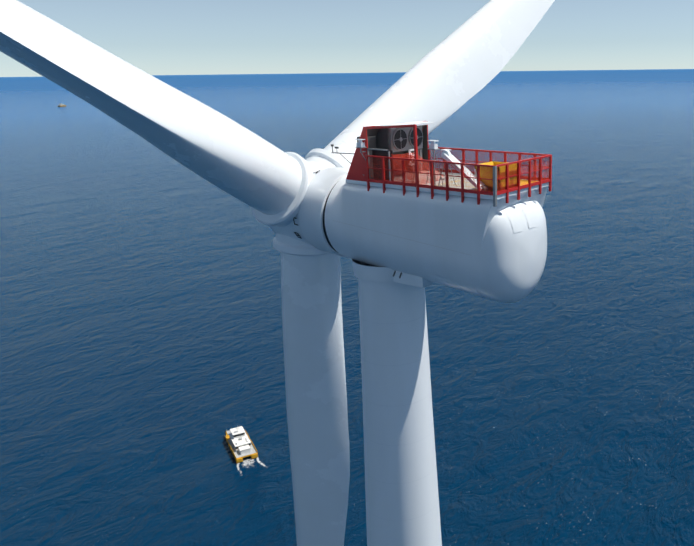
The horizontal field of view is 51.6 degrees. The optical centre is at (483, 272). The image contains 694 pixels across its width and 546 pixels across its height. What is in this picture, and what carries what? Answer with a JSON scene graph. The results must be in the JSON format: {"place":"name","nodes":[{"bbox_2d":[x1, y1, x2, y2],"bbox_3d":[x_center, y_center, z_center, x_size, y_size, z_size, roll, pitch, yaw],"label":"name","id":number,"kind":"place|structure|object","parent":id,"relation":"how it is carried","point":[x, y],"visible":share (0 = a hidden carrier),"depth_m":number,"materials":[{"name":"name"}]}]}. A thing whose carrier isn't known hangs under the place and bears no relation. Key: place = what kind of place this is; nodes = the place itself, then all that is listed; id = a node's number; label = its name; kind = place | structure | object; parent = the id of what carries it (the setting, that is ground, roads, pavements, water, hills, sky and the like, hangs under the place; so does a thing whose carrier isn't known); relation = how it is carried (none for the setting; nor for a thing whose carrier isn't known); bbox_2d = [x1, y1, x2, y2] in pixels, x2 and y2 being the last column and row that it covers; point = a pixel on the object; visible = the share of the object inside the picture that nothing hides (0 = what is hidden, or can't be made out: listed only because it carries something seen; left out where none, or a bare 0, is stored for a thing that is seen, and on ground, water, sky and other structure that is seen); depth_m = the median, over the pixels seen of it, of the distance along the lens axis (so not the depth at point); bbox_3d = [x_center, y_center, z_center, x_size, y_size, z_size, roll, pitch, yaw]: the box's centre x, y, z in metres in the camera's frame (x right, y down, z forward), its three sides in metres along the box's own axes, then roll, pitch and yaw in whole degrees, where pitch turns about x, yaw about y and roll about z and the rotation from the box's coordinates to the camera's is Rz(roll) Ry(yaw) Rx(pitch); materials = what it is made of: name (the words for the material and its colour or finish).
{"place":"outdoors","nodes":[
{"label":"outdoors","id":0,"kind":"place"},
{"bbox_2d":[0,69,693,545],"bbox_3d":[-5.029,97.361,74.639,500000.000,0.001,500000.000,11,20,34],"label":"sea","id":1,"kind":"structure","parent":0,"point":[142,369],"depth_m":315.71,"materials":[{"name":"liquid"}]},
{"bbox_2d":[225,425,257,462],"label":"boat","id":2,"kind":"object","parent":1,"relation":"in","point":[240,444],"visible":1,"depth_m":217.81,"materials":[{"name":"white metal"}]},
{"bbox_2d":[236,457,266,470],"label":"wake foam","id":3,"kind":"object","parent":1,"relation":"on","point":[251,459],"visible":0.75,"depth_m":212.81,"materials":[{"name":"white"}]},
{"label":"transition piece","id":4,"kind":"object","parent":1,"relation":"on","visible":0},
{"bbox_2d":[358,262,441,545],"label":"tower","id":5,"kind":"structure","parent":4,"relation":"on","point":[402,495],"depth_m":47.21,"materials":[{"name":"white metal"}]},
{"bbox_2d":[325,174,546,302],"bbox_3d":[-2.893,-2.438,43.188,13.950,6.727,5.900,11,20,34],"label":"nacelle","id":6,"kind":"object","parent":5,"relation":"on","point":[502,262],"visible":0.83,"depth_m":39.86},
{"bbox_2d":[251,148,349,256],"bbox_3d":[-12.048,-5.118,49.242,8.530,7.052,7.889,11,20,34],"label":"rotor hub","id":7,"kind":"object","parent":6,"relation":"attached to","point":[305,207],"visible":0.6,"depth_m":46.36,"materials":[{"name":"white metal"}]},
{"bbox_2d":[0,0,554,545],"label":"rotor blades","id":8,"kind":"object","parent":7,"relation":"attached to","point":[452,72],"visible":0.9,"depth_m":50.73,"materials":[{"name":"white plastic"}]},
{"bbox_2d":[293,170,319,238],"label":"hub hatches","id":9,"kind":"object","parent":7,"relation":"attached to","point":[296,218],"visible":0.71,"depth_m":46.97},
{"bbox_2d":[323,184,337,252],"bbox_3d":[-8.666,-3.934,47.063,0.350,5.700,5.700,11,20,34],"label":"main bearing ring","id":10,"kind":"object","parent":7,"relation":"attached to","point":[326,237],"visible":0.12,"depth_m":44.92,"materials":[{"name":"metal"}]},
{"bbox_2d":[346,169,548,199],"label":"platform floor","id":11,"kind":"structure","parent":6,"relation":"on","point":[490,197],"depth_m":40.00,"materials":[{"name":"grey metal"}]},
{"bbox_2d":[331,139,455,185],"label":"lights and sensors","id":12,"kind":"object","parent":11,"relation":"on","point":[360,144],"visible":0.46,"depth_m":39.64,"materials":[{"name":"white metal"}]},
{"bbox_2d":[346,121,442,183],"bbox_3d":[-4.492,-7.641,42.807,5.820,3.500,5.645,11,20,34],"label":"cooler housing","id":13,"kind":"object","parent":11,"relation":"on","point":[409,140],"visible":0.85,"depth_m":41.83,"materials":[{"name":"red metal"}]},
{"bbox_2d":[366,147,551,206],"bbox_3d":[-1.492,-5.898,41.095,9.355,2.140,5.825,11,20,34],"label":"platform railing","id":14,"kind":"object","parent":11,"relation":"on","point":[520,162],"visible":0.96,"depth_m":39.09,"materials":[{"name":"red metal"}]},
{"bbox_2d":[442,150,516,191],"bbox_3d":[0.295,-6.002,39.395,3.900,2.147,4.930,11,20,34],"label":"service crane","id":15,"kind":"object","parent":11,"relation":"on","point":[447,156],"visible":0.4,"depth_m":37.59,"materials":[{"name":"metal"}]},
{"bbox_2d":[0,0,693,76],"label":"sky","id":16,"kind":"structure","parent":0,"point":[157,37],"materials":[{"name":"blue"}]},
{"bbox_2d":[333,207,535,277],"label":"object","id":17,"kind":"object","parent":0,"point":[515,220],"visible":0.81,"depth_m":38.83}
]}

